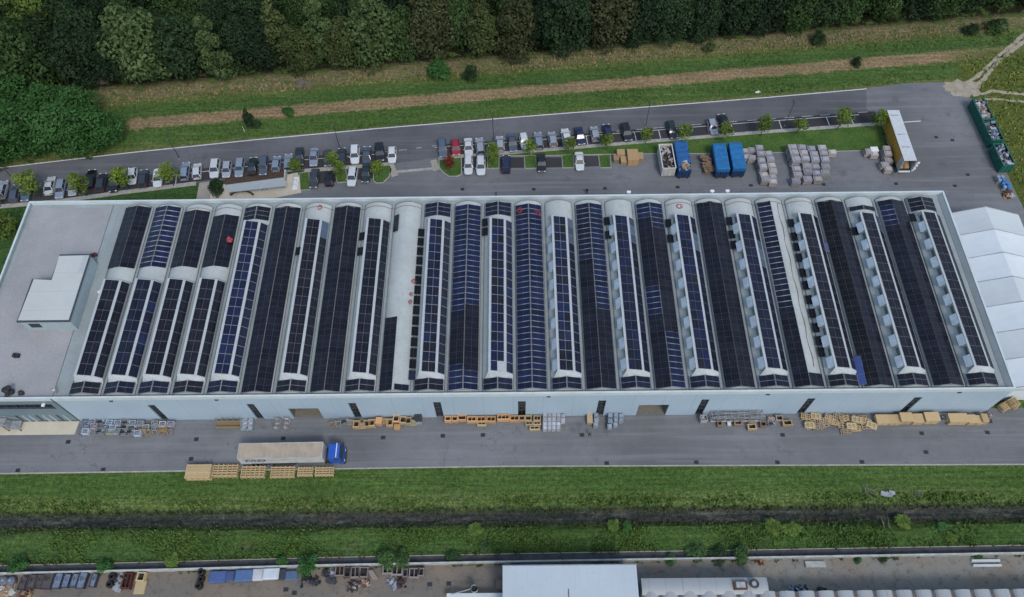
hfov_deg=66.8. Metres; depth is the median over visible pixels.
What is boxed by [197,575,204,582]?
tyre stack
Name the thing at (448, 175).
kerb
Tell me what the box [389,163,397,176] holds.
footway
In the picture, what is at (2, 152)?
broadleaf bush
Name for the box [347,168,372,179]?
parking bays
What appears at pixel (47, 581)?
waste skip
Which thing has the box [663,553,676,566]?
shrub
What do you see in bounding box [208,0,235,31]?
forest tree
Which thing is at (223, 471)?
timber stack
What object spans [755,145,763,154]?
wrapped stack
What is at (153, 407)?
door
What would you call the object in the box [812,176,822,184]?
wrapped stack
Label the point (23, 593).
rust heap
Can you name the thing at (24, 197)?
parked car
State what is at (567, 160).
lawn
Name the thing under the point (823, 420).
pallet stack
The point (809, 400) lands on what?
door
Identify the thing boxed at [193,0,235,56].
forest tree
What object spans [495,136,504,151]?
parked car
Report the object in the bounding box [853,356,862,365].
solar panel
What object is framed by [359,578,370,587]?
scrap heap
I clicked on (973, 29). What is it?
shrub
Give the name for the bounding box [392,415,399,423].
wooden crate
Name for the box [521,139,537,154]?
young tree
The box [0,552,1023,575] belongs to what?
boundary wall
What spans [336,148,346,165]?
parked car
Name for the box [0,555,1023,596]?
works yard
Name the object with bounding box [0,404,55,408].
window
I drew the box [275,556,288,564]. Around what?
shrub
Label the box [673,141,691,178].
tarpaulin container
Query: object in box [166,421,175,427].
steel bin
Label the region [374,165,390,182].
lawn
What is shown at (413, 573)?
wooden crate
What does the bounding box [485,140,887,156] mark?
kerb
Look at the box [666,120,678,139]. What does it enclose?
parked car
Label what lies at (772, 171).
wrapped stack
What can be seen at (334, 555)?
wall weeds
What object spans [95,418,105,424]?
wire cage
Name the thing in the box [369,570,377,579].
leaning planks
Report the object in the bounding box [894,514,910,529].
shrub
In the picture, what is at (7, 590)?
board heap
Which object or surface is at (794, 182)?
wrapped stack
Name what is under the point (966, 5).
forest tree
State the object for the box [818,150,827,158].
wrapped stack
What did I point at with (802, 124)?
young tree
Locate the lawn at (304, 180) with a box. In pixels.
[300,172,309,189]
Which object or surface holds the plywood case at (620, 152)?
on the yard at (946, 164)
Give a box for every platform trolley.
[273,417,280,429]
[283,416,289,429]
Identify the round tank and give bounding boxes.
[0,576,8,585]
[6,576,17,585]
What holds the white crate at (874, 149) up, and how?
on the yard at (946, 164)
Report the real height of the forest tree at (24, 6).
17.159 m
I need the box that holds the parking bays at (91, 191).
[1,150,387,203]
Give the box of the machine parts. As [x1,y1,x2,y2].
[329,568,334,578]
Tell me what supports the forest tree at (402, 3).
on the ground at (416, 102)
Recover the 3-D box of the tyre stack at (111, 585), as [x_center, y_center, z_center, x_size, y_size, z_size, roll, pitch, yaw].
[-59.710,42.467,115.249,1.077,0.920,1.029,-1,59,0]
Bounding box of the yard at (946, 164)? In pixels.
[277,82,1023,226]
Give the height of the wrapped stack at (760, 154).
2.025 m
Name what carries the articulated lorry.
on the service road at (650, 439)
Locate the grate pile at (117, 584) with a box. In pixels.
[112,572,127,592]
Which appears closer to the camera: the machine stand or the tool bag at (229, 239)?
the machine stand
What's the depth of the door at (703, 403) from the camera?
126.12 m
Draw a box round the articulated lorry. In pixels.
[237,442,346,465]
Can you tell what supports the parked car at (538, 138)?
on the parking bays at (813, 121)
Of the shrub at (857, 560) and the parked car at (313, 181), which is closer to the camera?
the shrub at (857, 560)
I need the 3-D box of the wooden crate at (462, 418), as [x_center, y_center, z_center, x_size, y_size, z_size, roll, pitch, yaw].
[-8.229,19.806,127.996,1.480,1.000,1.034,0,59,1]
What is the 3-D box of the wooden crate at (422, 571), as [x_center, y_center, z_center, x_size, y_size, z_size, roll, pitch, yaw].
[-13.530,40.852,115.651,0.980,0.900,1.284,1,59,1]
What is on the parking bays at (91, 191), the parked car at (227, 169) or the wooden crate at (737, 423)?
the parked car at (227, 169)
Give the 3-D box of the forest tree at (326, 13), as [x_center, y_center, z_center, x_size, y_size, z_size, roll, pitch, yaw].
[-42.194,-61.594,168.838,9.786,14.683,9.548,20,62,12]
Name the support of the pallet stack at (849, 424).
on the service road at (650, 439)
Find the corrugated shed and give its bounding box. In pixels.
[502,564,638,596]
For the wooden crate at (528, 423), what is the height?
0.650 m
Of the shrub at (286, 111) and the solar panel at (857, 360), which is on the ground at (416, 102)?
the shrub at (286, 111)
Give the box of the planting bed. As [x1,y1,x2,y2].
[225,167,283,186]
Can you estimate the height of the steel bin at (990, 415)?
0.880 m
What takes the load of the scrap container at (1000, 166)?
on the yard at (946, 164)
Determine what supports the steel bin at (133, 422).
on the service road at (650, 439)
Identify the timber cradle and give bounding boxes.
[214,418,240,428]
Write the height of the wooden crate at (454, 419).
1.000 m
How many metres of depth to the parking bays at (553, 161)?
156.37 m
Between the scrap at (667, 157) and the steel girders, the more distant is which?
the scrap at (667, 157)
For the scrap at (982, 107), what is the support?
in the scrap container at (974, 110)
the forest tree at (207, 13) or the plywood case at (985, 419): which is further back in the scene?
the forest tree at (207, 13)
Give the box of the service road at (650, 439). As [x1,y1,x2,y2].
[0,408,1023,472]
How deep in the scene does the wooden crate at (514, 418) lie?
127.65 m
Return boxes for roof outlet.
[12,353,19,357]
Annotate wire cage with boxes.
[94,427,104,434]
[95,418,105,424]
[117,428,126,435]
[119,423,129,430]
[120,419,129,426]
[126,429,135,435]
[127,424,137,430]
[340,417,348,424]
[767,421,775,426]
[939,413,947,422]
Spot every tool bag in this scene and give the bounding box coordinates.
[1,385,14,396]
[227,236,232,242]
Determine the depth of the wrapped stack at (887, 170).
153.25 m
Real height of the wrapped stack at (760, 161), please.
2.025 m
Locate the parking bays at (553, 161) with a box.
[546,157,561,167]
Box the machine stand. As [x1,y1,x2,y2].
[415,414,421,424]
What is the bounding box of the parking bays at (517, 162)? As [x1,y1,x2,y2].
[500,157,523,167]
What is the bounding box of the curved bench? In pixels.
[229,191,253,195]
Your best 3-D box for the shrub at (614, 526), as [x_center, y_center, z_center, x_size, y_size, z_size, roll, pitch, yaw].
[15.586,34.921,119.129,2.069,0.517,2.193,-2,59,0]
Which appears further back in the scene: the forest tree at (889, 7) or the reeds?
the forest tree at (889, 7)
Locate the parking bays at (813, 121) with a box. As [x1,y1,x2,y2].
[438,111,875,154]
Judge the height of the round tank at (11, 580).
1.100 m
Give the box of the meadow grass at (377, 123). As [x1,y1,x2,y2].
[18,33,1023,156]
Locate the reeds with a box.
[0,501,1023,534]
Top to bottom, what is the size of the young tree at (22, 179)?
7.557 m
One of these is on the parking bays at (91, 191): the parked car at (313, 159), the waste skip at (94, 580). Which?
the parked car at (313, 159)
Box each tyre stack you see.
[106,581,113,587]
[108,572,117,580]
[195,582,203,589]
[197,568,205,575]
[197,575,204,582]
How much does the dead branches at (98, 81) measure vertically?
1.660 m
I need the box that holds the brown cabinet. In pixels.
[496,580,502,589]
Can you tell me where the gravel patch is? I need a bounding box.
[942,79,980,96]
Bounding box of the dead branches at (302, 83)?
[294,76,313,89]
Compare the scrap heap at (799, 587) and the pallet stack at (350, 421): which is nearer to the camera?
the scrap heap at (799, 587)
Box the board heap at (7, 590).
[0,583,16,596]
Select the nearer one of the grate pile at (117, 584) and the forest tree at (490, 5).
the grate pile at (117, 584)
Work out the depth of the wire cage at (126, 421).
127.96 m
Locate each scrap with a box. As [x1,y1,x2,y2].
[300,574,320,587]
[321,569,330,576]
[660,146,673,167]
[681,160,690,169]
[974,99,990,117]
[984,120,1000,139]
[996,144,1013,164]
[1001,190,1014,198]
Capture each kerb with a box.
[0,464,1023,473]
[373,169,391,183]
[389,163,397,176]
[430,159,439,170]
[439,158,461,176]
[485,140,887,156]
[524,155,536,168]
[598,154,610,167]
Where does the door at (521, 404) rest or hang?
in the factory building
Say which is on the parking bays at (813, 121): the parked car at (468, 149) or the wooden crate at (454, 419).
the parked car at (468, 149)
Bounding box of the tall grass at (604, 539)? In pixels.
[0,491,1021,562]
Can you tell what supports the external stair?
on the apron
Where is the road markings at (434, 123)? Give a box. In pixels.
[0,88,865,167]
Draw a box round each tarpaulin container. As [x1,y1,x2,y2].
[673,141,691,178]
[710,143,729,178]
[727,142,746,176]
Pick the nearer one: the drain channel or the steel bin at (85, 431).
the drain channel
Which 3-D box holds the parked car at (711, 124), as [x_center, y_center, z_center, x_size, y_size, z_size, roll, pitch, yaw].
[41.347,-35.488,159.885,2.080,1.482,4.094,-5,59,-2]
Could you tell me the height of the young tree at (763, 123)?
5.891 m
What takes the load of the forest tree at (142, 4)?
on the ground at (416, 102)
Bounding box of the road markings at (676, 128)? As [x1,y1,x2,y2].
[435,114,858,147]
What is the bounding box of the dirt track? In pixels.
[965,33,1023,102]
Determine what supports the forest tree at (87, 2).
on the ground at (416, 102)
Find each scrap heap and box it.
[346,579,359,592]
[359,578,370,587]
[387,576,397,590]
[396,576,406,588]
[754,559,765,565]
[788,584,807,591]
[817,586,826,590]
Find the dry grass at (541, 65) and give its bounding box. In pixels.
[94,20,1009,105]
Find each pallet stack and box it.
[158,426,167,431]
[348,419,352,425]
[359,422,365,428]
[382,418,388,424]
[410,419,415,425]
[747,420,755,423]
[767,417,775,421]
[801,413,811,419]
[804,421,815,429]
[810,412,820,419]
[813,423,823,430]
[817,417,827,424]
[824,413,834,420]
[828,417,838,425]
[833,413,843,419]
[838,415,849,422]
[838,422,846,428]
[840,428,851,434]
[846,422,856,429]
[850,425,861,431]
[851,415,861,423]
[861,417,871,424]
[866,420,877,429]
[996,401,1009,412]
[1006,396,1019,409]
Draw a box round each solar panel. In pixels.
[823,243,829,251]
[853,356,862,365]
[855,364,864,374]
[857,374,866,384]
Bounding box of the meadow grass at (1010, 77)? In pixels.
[966,52,1023,198]
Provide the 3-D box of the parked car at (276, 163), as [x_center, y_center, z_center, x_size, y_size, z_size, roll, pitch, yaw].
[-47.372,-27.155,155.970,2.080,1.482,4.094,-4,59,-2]
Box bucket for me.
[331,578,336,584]
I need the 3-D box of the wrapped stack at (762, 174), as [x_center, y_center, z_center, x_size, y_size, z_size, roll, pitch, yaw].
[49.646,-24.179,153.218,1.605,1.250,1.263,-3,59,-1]
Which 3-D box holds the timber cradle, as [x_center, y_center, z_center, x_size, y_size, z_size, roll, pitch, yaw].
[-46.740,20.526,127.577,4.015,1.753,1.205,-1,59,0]
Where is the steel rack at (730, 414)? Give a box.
[709,410,764,421]
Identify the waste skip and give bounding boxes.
[16,577,27,589]
[25,575,37,588]
[33,575,43,588]
[39,573,54,589]
[50,573,63,588]
[60,574,71,587]
[68,573,78,587]
[75,572,89,588]
[88,573,99,587]
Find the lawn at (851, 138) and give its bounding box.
[473,125,887,156]
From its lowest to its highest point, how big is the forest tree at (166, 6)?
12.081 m
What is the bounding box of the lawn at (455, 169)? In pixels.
[439,158,460,175]
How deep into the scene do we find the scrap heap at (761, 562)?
116.14 m
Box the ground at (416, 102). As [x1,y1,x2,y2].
[0,0,1023,564]
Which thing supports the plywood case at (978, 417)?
on the service road at (650, 439)
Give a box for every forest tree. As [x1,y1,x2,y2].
[0,0,47,25]
[0,0,60,39]
[0,16,63,93]
[13,12,71,75]
[37,0,86,38]
[41,23,106,89]
[55,0,102,65]
[62,0,102,26]
[84,0,108,20]
[87,0,114,31]
[88,26,135,83]
[95,3,174,84]
[104,0,144,33]
[110,0,161,27]
[130,7,173,66]
[145,9,169,37]
[146,0,178,21]
[152,15,202,83]
[169,7,199,56]
[171,0,215,30]
[192,13,239,79]
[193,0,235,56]
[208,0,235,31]
[216,13,264,73]
[222,0,264,30]
[239,14,281,68]
[256,0,288,31]
[259,0,291,62]
[272,0,308,37]
[280,27,317,77]
[284,0,309,45]
[297,0,337,44]
[301,0,334,64]
[321,14,361,70]
[329,0,364,46]
[341,0,405,74]
[363,0,397,17]
[369,0,396,49]
[384,4,421,64]
[389,0,413,11]
[397,0,433,35]
[403,0,461,61]
[433,0,452,12]
[439,0,475,50]
[462,4,502,58]
[466,0,491,17]
[479,0,498,14]
[488,0,532,32]
[491,0,537,65]
[524,0,541,35]
[527,0,559,52]
[537,0,593,58]
[576,0,598,28]
[584,0,642,53]
[621,0,656,48]
[644,0,696,47]
[671,0,693,24]
[682,0,722,26]
[687,0,724,44]
[717,0,765,39]
[744,0,790,37]
[773,0,822,36]
[806,0,844,27]
[830,0,871,24]
[863,0,903,21]
[897,0,941,20]
[922,0,966,20]
[960,0,988,12]
[981,0,1014,11]
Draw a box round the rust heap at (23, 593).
[16,589,33,596]
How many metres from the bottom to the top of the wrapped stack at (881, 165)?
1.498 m
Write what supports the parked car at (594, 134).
on the parking bays at (813, 121)
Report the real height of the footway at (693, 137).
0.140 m
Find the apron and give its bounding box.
[0,421,78,434]
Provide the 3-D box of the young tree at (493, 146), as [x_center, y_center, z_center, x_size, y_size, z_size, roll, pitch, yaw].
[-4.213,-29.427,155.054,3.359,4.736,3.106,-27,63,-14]
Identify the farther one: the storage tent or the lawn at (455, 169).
the lawn at (455, 169)
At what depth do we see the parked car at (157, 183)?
153.74 m
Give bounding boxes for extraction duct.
[447,584,502,596]
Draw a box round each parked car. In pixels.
[0,180,9,199]
[8,184,21,203]
[19,184,32,201]
[43,176,56,195]
[53,178,67,198]
[66,178,79,195]
[84,169,97,187]
[94,173,108,191]
[107,173,119,192]
[127,167,138,184]
[137,169,149,188]
[151,169,163,187]
[179,162,190,180]
[191,163,202,179]
[208,158,220,178]
[222,160,232,177]
[233,158,245,176]
[247,157,257,175]
[257,156,268,175]
[271,156,281,172]
[283,153,293,171]
[295,147,304,165]
[308,147,319,166]
[308,169,319,188]
[322,149,331,166]
[325,170,335,186]
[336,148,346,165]
[346,166,358,186]
[349,144,359,163]
[360,163,371,182]
[361,146,371,163]
[374,142,384,161]
[387,146,396,162]
[437,138,447,157]
[451,139,460,155]
[463,137,473,154]
[463,155,473,174]
[474,137,484,154]
[475,155,485,175]
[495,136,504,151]
[501,155,511,173]
[507,133,517,151]
[519,132,527,148]
[533,132,543,149]
[536,153,546,172]
[547,132,557,147]
[560,128,571,146]
[574,126,585,145]
[574,151,584,170]
[589,126,599,141]
[602,124,612,138]
[620,122,632,141]
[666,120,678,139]
[706,118,718,134]
[717,113,729,130]
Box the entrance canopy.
[225,177,286,192]
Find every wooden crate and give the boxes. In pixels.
[120,572,135,589]
[135,572,148,581]
[334,566,345,577]
[343,566,351,578]
[350,566,360,578]
[352,420,360,429]
[358,566,369,578]
[363,420,370,428]
[368,419,375,427]
[382,566,392,575]
[386,418,393,427]
[391,565,401,575]
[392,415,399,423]
[399,416,406,424]
[402,568,408,578]
[405,417,411,426]
[408,568,419,578]
[417,567,424,577]
[444,416,451,422]
[451,415,457,423]
[457,415,466,422]
[467,416,476,423]
[477,416,485,422]
[477,422,485,426]
[486,416,495,423]
[497,414,509,422]
[510,415,518,422]
[519,415,524,422]
[525,415,531,422]
[525,421,532,426]
[529,425,539,430]
[533,415,540,421]
[533,421,540,425]
[716,420,722,426]
[733,419,742,426]
[746,423,756,430]
[759,421,766,427]
[774,415,782,421]
[781,420,792,426]
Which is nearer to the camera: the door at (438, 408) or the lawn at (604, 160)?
the door at (438, 408)
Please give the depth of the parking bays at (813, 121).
160.51 m
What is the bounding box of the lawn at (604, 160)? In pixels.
[599,155,610,166]
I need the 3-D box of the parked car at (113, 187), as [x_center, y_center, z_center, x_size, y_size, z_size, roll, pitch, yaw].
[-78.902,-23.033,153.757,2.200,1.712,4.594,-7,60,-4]
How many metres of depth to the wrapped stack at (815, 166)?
153.59 m
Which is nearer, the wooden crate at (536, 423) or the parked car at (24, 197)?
the wooden crate at (536, 423)
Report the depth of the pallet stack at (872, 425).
126.63 m
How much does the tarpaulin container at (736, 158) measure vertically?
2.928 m
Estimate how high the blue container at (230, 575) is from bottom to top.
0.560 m
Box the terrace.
[210,172,300,198]
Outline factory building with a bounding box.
[0,190,1015,421]
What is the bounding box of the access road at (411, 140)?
[0,88,866,203]
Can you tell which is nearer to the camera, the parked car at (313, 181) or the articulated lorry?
the articulated lorry
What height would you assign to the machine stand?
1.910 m
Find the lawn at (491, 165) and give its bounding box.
[488,155,498,167]
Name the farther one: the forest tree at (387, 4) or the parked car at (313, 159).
the forest tree at (387, 4)
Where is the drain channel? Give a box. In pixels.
[0,546,1023,571]
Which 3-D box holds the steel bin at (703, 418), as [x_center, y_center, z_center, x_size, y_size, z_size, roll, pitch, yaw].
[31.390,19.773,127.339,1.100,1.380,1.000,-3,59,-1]
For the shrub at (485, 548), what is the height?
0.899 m
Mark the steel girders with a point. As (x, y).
(986, 565)
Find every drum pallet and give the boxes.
[993,175,1005,184]
[998,182,1010,191]
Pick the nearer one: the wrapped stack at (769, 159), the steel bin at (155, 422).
the steel bin at (155, 422)
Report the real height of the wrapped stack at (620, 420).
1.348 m
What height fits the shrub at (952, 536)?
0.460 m
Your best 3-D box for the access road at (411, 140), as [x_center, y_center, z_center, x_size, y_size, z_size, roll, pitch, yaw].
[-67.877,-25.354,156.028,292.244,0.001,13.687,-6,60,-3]
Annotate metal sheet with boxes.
[881,490,895,497]
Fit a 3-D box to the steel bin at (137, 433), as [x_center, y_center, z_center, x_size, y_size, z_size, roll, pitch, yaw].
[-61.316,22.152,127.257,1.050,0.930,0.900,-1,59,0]
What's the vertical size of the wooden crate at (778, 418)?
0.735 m
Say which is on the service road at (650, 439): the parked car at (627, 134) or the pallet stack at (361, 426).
the pallet stack at (361, 426)
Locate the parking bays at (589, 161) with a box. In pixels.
[574,156,598,166]
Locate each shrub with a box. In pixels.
[0,211,19,240]
[5,554,28,573]
[96,558,113,573]
[164,552,179,567]
[207,178,223,197]
[241,107,261,128]
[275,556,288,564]
[281,107,294,116]
[296,553,317,577]
[376,550,395,571]
[392,548,409,568]
[427,58,451,80]
[444,550,461,565]
[461,64,479,82]
[466,522,481,535]
[479,541,492,553]
[607,519,619,532]
[622,520,631,531]
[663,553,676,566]
[684,543,706,561]
[702,42,715,53]
[707,545,728,566]
[733,544,749,565]
[763,518,781,536]
[781,521,801,536]
[812,30,827,46]
[851,56,862,68]
[854,557,861,564]
[878,552,887,562]
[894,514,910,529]
[937,522,946,531]
[946,531,957,542]
[961,23,979,35]
[975,552,983,558]
[984,18,1008,35]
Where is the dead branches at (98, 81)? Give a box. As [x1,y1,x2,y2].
[87,74,109,85]
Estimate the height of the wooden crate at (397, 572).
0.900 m
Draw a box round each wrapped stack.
[593,422,597,428]
[607,418,612,423]
[607,424,611,430]
[612,422,617,428]
[618,417,622,424]
[743,148,749,153]
[747,155,755,163]
[748,147,755,154]
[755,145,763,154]
[755,151,764,161]
[755,158,765,168]
[757,164,767,174]
[758,172,767,178]
[759,176,768,185]
[764,151,772,157]
[765,156,774,163]
[767,163,775,170]
[767,168,776,174]
[768,174,776,178]
[768,179,777,186]
[785,144,796,156]
[786,150,798,161]
[788,156,800,168]
[789,178,800,186]
[790,166,801,174]
[791,172,802,179]
[797,144,805,151]
[799,150,807,155]
[799,155,809,165]
[800,163,810,171]
[801,176,812,184]
[802,169,811,177]
[806,146,815,153]
[808,151,818,157]
[809,156,819,163]
[811,164,819,169]
[811,170,820,178]
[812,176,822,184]
[816,145,826,151]
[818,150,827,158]
[819,156,829,165]
[820,164,829,169]
[820,170,829,178]
[828,150,836,157]
[862,148,873,156]
[869,152,878,159]
[878,162,889,170]
[879,146,890,156]
[880,151,892,161]
[882,158,892,165]
[882,166,892,174]
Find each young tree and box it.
[11,168,42,197]
[65,172,90,195]
[109,166,131,188]
[154,161,180,185]
[287,158,302,174]
[324,151,338,164]
[332,160,345,174]
[370,159,384,175]
[442,154,454,172]
[485,142,498,155]
[488,150,499,164]
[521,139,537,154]
[563,136,576,152]
[600,133,613,149]
[640,126,653,143]
[677,123,692,140]
[718,120,733,139]
[756,113,773,135]
[791,118,809,132]
[835,106,855,128]
[870,108,888,129]
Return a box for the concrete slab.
[804,561,825,567]
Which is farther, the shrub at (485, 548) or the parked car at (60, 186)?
the parked car at (60, 186)
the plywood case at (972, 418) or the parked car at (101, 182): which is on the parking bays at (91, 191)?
the parked car at (101, 182)
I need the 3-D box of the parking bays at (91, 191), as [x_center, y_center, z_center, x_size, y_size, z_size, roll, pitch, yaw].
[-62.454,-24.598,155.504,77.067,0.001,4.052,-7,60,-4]
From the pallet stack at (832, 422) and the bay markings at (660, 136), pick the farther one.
the bay markings at (660, 136)
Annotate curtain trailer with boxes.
[883,110,919,173]
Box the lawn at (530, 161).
[525,155,535,167]
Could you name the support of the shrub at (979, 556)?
on the ground at (416, 102)
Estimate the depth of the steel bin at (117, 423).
128.01 m
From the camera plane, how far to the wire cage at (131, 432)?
127.15 m
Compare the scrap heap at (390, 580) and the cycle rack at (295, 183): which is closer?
the scrap heap at (390, 580)
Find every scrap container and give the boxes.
[657,144,675,175]
[967,98,993,125]
[977,119,1004,147]
[988,143,1015,172]
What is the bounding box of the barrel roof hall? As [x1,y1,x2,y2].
[639,589,1023,596]
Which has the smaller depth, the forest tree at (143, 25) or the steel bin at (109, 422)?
the steel bin at (109, 422)
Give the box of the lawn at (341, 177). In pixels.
[336,170,346,181]
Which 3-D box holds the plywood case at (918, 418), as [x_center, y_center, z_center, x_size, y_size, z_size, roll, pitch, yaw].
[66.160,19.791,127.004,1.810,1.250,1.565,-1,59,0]
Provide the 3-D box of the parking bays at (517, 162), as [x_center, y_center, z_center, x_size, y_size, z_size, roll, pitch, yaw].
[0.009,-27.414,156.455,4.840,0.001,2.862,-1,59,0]
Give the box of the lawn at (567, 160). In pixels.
[562,155,573,166]
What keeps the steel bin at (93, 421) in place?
on the service road at (650, 439)
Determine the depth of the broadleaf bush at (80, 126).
153.69 m
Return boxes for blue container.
[208,570,226,583]
[225,571,235,581]
[234,569,253,582]
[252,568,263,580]
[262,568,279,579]
[278,568,286,579]
[285,570,297,579]
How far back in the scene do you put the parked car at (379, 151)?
156.41 m
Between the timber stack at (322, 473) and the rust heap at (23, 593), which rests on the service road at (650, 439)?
the timber stack at (322, 473)
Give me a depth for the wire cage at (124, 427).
127.52 m
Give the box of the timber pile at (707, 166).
[699,154,714,174]
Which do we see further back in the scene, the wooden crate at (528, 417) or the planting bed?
the planting bed
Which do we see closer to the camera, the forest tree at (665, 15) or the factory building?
the factory building
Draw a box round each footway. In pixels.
[0,181,195,208]
[304,162,391,171]
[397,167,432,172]
[439,122,880,158]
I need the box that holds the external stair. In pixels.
[0,416,21,430]
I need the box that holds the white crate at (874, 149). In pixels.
[870,147,878,151]
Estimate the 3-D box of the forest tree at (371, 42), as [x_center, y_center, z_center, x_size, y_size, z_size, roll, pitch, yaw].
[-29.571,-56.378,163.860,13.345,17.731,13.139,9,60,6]
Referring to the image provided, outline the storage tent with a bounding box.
[952,206,1023,399]
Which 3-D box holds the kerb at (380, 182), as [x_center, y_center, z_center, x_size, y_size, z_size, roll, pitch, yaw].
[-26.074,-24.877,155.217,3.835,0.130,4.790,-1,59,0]
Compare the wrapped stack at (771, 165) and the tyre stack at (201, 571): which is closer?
the tyre stack at (201, 571)
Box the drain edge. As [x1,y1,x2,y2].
[0,545,1023,565]
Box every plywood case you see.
[133,580,146,594]
[375,417,382,425]
[394,424,400,430]
[587,413,592,424]
[613,154,618,162]
[616,149,624,158]
[620,156,626,164]
[626,149,638,165]
[638,152,643,161]
[873,414,889,425]
[888,414,900,425]
[899,412,913,424]
[911,413,924,424]
[922,412,940,423]
[944,413,968,424]
[966,414,977,424]
[975,415,982,425]
[980,414,989,424]
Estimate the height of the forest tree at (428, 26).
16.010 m
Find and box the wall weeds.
[0,541,1023,576]
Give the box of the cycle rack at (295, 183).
[292,175,298,189]
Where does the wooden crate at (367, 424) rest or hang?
on the service road at (650, 439)
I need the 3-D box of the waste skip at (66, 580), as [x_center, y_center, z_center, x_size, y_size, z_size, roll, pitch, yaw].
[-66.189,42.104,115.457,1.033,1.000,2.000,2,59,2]
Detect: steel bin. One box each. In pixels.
[81,419,88,424]
[81,428,90,435]
[82,423,90,429]
[88,419,96,424]
[90,423,99,429]
[100,424,108,430]
[105,419,113,425]
[105,428,112,434]
[108,425,117,430]
[112,428,120,434]
[114,420,122,426]
[129,420,136,426]
[133,430,142,436]
[136,420,145,427]
[142,424,150,430]
[150,420,158,426]
[151,424,158,429]
[158,421,166,426]
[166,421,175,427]
[240,425,246,430]
[246,425,253,431]
[247,417,253,421]
[247,421,253,426]
[699,414,707,422]
[987,412,993,418]
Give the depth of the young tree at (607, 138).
154.74 m
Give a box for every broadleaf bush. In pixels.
[0,71,38,107]
[0,94,19,143]
[0,101,57,162]
[0,139,20,171]
[18,81,70,129]
[28,101,90,158]
[54,84,101,112]
[59,104,113,159]
[84,110,126,148]
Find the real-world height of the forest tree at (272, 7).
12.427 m
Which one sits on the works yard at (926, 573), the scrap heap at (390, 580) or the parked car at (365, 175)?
the scrap heap at (390, 580)
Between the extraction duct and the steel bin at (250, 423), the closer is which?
the extraction duct
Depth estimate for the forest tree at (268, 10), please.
162.75 m
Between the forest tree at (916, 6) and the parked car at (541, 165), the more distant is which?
the forest tree at (916, 6)
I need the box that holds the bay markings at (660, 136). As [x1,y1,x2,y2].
[175,117,853,183]
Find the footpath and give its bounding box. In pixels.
[196,181,210,198]
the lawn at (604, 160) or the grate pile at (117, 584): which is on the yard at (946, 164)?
the lawn at (604, 160)
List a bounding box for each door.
[149,405,167,418]
[247,404,263,417]
[349,403,361,416]
[433,402,443,415]
[518,401,525,414]
[596,400,605,413]
[695,399,708,412]
[798,398,813,411]
[901,397,920,410]
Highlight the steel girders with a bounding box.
[971,559,1001,566]
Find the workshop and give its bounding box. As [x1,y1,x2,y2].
[638,577,768,594]
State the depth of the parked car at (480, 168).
154.35 m
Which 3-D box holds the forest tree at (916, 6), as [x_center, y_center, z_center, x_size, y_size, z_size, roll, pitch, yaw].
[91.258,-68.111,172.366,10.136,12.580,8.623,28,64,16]
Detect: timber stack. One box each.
[184,464,214,480]
[212,464,239,478]
[240,465,266,478]
[270,466,295,478]
[297,466,313,477]
[315,466,334,476]
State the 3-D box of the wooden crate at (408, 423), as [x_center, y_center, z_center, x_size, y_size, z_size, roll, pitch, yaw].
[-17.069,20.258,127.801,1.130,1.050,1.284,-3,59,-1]
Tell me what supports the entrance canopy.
on the terrace
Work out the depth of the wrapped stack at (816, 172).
152.77 m
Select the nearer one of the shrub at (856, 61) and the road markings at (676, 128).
the road markings at (676, 128)
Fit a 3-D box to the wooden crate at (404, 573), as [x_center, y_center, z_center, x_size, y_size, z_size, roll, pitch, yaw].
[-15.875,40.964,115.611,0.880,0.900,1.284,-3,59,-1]
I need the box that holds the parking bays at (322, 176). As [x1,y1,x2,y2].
[310,171,336,183]
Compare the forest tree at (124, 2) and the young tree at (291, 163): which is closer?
the young tree at (291, 163)
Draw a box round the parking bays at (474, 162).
[462,157,486,170]
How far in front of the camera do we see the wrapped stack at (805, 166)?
153.51 m

